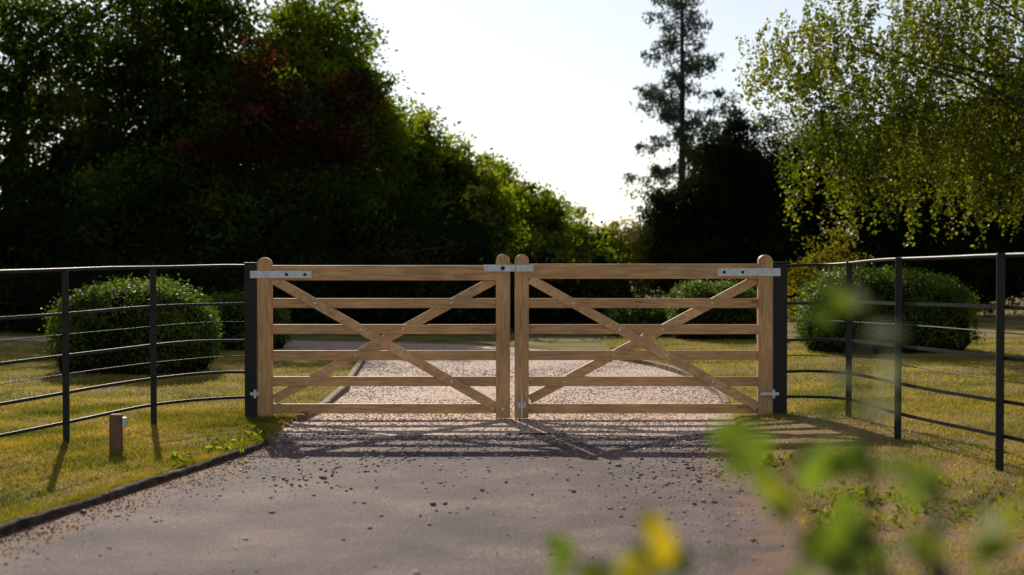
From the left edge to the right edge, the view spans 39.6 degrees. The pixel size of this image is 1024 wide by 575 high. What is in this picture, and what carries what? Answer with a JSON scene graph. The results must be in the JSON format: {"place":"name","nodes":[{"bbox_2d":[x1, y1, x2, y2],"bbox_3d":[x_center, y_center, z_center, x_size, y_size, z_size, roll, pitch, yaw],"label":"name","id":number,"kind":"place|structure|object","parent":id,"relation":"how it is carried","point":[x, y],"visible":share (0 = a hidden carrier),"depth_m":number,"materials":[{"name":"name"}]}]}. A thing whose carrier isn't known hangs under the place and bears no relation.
{"place":"outdoors","nodes":[
{"label":"outdoors","id":0,"kind":"place"},
{"bbox_2d":[0,337,731,439],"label":"gravel driveway","id":1,"kind":"structure","parent":0,"point":[316,345],"depth_m":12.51,"materials":[{"name":"beige gravel"}]},
{"bbox_2d":[0,433,816,574],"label":"asphalt driveway","id":2,"kind":"structure","parent":0,"point":[297,534],"depth_m":6.82,"materials":[{"name":"grey asphalt"}]},
{"bbox_2d":[0,434,341,566],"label":"soil crumbs","id":3,"kind":"object","parent":2,"relation":"on","point":[76,528],"visible":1,"depth_m":7.33,"materials":[{"name":"brown soil"}]},
{"bbox_2d":[4,434,783,573],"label":"loose stones","id":4,"kind":"object","parent":2,"relation":"on","point":[701,440],"visible":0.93,"depth_m":9.30,"materials":[{"name":"gravel"}]},
{"bbox_2d":[80,449,759,574],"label":"loose pebbles","id":5,"kind":"object","parent":2,"relation":"on","point":[415,572],"visible":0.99,"depth_m":7.87,"materials":[{"name":"black gravel"}]},
{"bbox_2d":[0,279,1023,574],"bbox_3d":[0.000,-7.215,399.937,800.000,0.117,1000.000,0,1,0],"label":"ground","id":6,"kind":"structure","parent":0,"point":[1014,323],"depth_m":10.71,"materials":[{"name":"green plant"}]},
{"bbox_2d":[0,0,197,253],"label":"oak tree","id":7,"kind":"object","parent":6,"relation":"on","point":[24,103],"visible":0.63,"depth_m":27.05,"materials":[{"name":"green plant"}]},
{"bbox_2d":[109,414,126,455],"bbox_3d":[-2.450,0.976,8.858,0.100,0.375,0.070,0,1,0],"label":"timber marker post","id":8,"kind":"object","parent":6,"relation":"on","point":[117,423],"visible":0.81,"depth_m":8.82,"materials":[{"name":"wood"}]},
{"bbox_2d":[0,264,244,442],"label":"estate fence","id":9,"kind":"object","parent":6,"relation":"on","point":[65,313],"visible":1,"depth_m":9.88,"materials":[{"name":"black metal"}]},
{"bbox_2d":[38,273,225,374],"bbox_3d":[-4.117,0.379,15.537,1.977,1.116,1.752,0,1,0],"label":"boxwood bush","id":10,"kind":"object","parent":6,"relation":"on","point":[109,294],"visible":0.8,"depth_m":14.96,"materials":[{"name":"green plant"}]},
{"bbox_2d":[0,438,268,535],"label":"path edging","id":11,"kind":"object","parent":6,"relation":"on","point":[16,524],"visible":0.7,"depth_m":7.43,"materials":[{"name":"grey concrete"}]},
{"bbox_2d":[0,431,269,523],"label":"edge grass","id":12,"kind":"structure","parent":6,"relation":"on","point":[100,490],"depth_m":7.53,"materials":[{"name":"green plant"}]},
{"bbox_2d":[35,0,374,249],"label":"oak tree","id":13,"kind":"object","parent":6,"relation":"on","point":[173,99],"visible":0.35,"depth_m":27.17,"materials":[{"name":"green plant"}]},
{"bbox_2d":[47,111,396,271],"bbox_3d":[-4.955,-1.273,25.365,6.798,4.028,3.434,0,1,0],"label":"hornbeam tree","id":14,"kind":"object","parent":6,"relation":"on","point":[168,170],"visible":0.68,"depth_m":24.75,"materials":[{"name":"green plant"}]},
{"bbox_2d":[204,284,295,350],"bbox_3d":[-3.766,0.405,19.306,1.669,0.904,1.380,0,1,0],"label":"boxwood bush","id":15,"kind":"object","parent":6,"relation":"on","point":[235,330],"visible":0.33,"depth_m":18.86,"materials":[{"name":"green plant"}]},
{"bbox_2d":[244,262,257,417],"bbox_3d":[-2.001,0.464,10.912,0.096,1.312,0.088,0,1,0],"label":"steel gate post","id":16,"kind":"object","parent":6,"relation":"on","point":[251,353],"visible":0.8,"depth_m":10.87,"materials":[{"name":"black metal"}]},
{"bbox_2d":[250,254,514,417],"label":"timber gate","id":17,"kind":"structure","parent":16,"relation":"attached to","point":[268,274],"depth_m":10.89,"materials":[{"name":"wood"}]},
{"bbox_2d":[0,171,527,325],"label":"holly thicket","id":18,"kind":"object","parent":6,"relation":"on","point":[452,233],"visible":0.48,"depth_m":24.43,"materials":[{"name":"green plant"}]},
{"bbox_2d":[157,13,400,214],"bbox_3d":[-4.109,-2.056,25.367,4.271,5.600,2.625,0,1,0],"label":"copper beech tree","id":19,"kind":"object","parent":6,"relation":"on","point":[348,92],"visible":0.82,"depth_m":25.04,"materials":[{"name":"red plant"}]},
{"bbox_2d":[296,349,363,420],"bbox_3d":[-1.774,0.922,14.624,0.500,0.098,7.708,0,1,-6],"label":"path edging","id":20,"kind":"object","parent":6,"relation":"on","point":[335,394],"visible":0.45,"depth_m":12.47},
{"bbox_2d":[0,216,663,332],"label":"laurel hedge","id":21,"kind":"object","parent":6,"relation":"on","point":[24,294],"visible":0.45,"depth_m":23.23,"materials":[{"name":"green plant"}]},
{"bbox_2d":[224,0,441,211],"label":"lime tree","id":22,"kind":"object","parent":6,"relation":"on","point":[319,32],"visible":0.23,"depth_m":27.81,"materials":[{"name":"green plant"}]},
{"bbox_2d":[360,96,541,263],"bbox_3d":[-1.662,-1.742,30.038,4.621,4.804,4.043,0,1,0],"label":"maple tree","id":23,"kind":"object","parent":6,"relation":"on","point":[447,170],"visible":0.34,"depth_m":29.64,"materials":[{"name":"green plant"}]},
{"bbox_2d":[472,157,590,263],"bbox_3d":[0.067,-1.386,35.816,4.442,3.904,4.013,0,1,0],"label":"maple tree","id":24,"kind":"object","parent":6,"relation":"on","point":[545,214],"visible":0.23,"depth_m":35.57,"materials":[{"name":"green plant"}]},
{"bbox_2d":[167,423,1023,531],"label":"verge weeds","id":25,"kind":"object","parent":6,"relation":"on","point":[770,456],"visible":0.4,"depth_m":7.10,"materials":[{"name":"green plant"}]},
{"bbox_2d":[561,203,631,263],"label":"hawthorn tree","id":26,"kind":"object","parent":6,"relation":"on","point":[591,227],"visible":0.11,"depth_m":43.70,"materials":[{"name":"green plant"}]},
{"bbox_2d":[593,211,654,287],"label":"golden shrub","id":27,"kind":"object","parent":6,"relation":"on","point":[616,232],"visible":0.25,"depth_m":49.60,"materials":[{"name":"plant"}]},
{"bbox_2d":[603,308,672,335],"bbox_3d":[2.057,0.453,22.424,1.364,0.679,1.156,0,1,0],"label":"boxwood bush","id":28,"kind":"object","parent":6,"relation":"on","point":[638,315],"visible":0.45,"depth_m":22.02,"materials":[{"name":"green plant"}]},
{"bbox_2d":[620,360,729,403],"bbox_3d":[1.587,0.916,14.853,0.514,0.101,6.463,0,1,-7],"label":"path edging","id":29,"kind":"object","parent":6,"relation":"on","point":[723,397],"visible":0.35,"depth_m":15.17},
{"bbox_2d":[620,0,742,243],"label":"spruce tree","id":30,"kind":"object","parent":6,"relation":"on","point":[674,112],"visible":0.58,"depth_m":39.70,"materials":[{"name":"green plant"}]},
{"bbox_2d":[620,90,780,297],"bbox_3d":[4.255,-1.930,31.762,3.966,5.047,3.423,-1,1,-29],"label":"yew tree","id":31,"kind":"object","parent":6,"relation":"on","point":[673,234],"visible":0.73,"depth_m":31.33,"materials":[{"name":"green plant"}]},
{"bbox_2d":[662,279,756,339],"bbox_3d":[3.068,0.300,21.517,1.531,1.046,1.321,0,1,0],"label":"boxwood bush","id":32,"kind":"object","parent":6,"relation":"on","point":[696,288],"visible":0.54,"depth_m":21.07,"materials":[{"name":"green plant"}]},
{"bbox_2d":[772,262,787,414],"bbox_3d":[2.054,0.461,10.912,0.110,1.317,0.088,0,1,0],"label":"steel gate post","id":33,"kind":"object","parent":6,"relation":"on","point":[779,350],"visible":0.73,"depth_m":10.87,"materials":[{"name":"black metal"}]},
{"bbox_2d":[515,254,780,419],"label":"timber gate","id":34,"kind":"structure","parent":33,"relation":"attached to","point":[761,273],"depth_m":10.89,"materials":[{"name":"wood"}]},
{"bbox_2d":[542,275,1023,574],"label":"foreground shrub","id":35,"kind":"object","parent":6,"relation":"on","point":[831,546],"visible":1,"depth_m":1.22,"materials":[{"name":"green plant"}]},
{"bbox_2d":[704,91,866,311],"bbox_3d":[6.207,-1.879,31.715,4.226,5.029,3.847,0,1,0],"label":"cypress tree","id":36,"kind":"object","parent":6,"relation":"on","point":[777,232],"visible":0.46,"depth_m":31.16,"materials":[{"name":"green plant"}]},
{"bbox_2d":[785,217,874,323],"bbox_3d":[5.345,-0.220,24.494,1.784,1.989,1.369,1,1,33],"label":"golden shrub","id":37,"kind":"object","parent":6,"relation":"on","point":[834,256],"visible":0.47,"depth_m":24.42,"materials":[{"name":"plant"}]},
{"bbox_2d":[732,0,1023,248],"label":"birch tree","id":38,"kind":"object","parent":6,"relation":"on","point":[929,105],"visible":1,"depth_m":20.23,"materials":[{"name":"green plant"}]},
{"bbox_2d":[792,261,985,353],"bbox_3d":[4.874,0.266,18.607,2.487,1.258,1.835,0,1,0],"label":"boxwood bush","id":39,"kind":"object","parent":6,"relation":"on","point":[874,284],"visible":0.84,"depth_m":18.00,"materials":[{"name":"green plant"}]},
{"bbox_2d":[787,252,1023,470],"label":"estate fence","id":40,"kind":"object","parent":6,"relation":"on","point":[1000,307],"visible":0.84,"depth_m":8.79,"materials":[{"name":"black metal"}]},
{"bbox_2d":[807,24,1023,315],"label":"yew tree","id":41,"kind":"object","parent":6,"relation":"on","point":[979,274],"visible":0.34,"depth_m":29.27,"materials":[{"name":"green plant"}]},
{"bbox_2d":[0,0,1023,242],"label":"sky","id":42,"kind":"structure","parent":0,"point":[547,85],"materials":[{"name":"white"}]}
]}

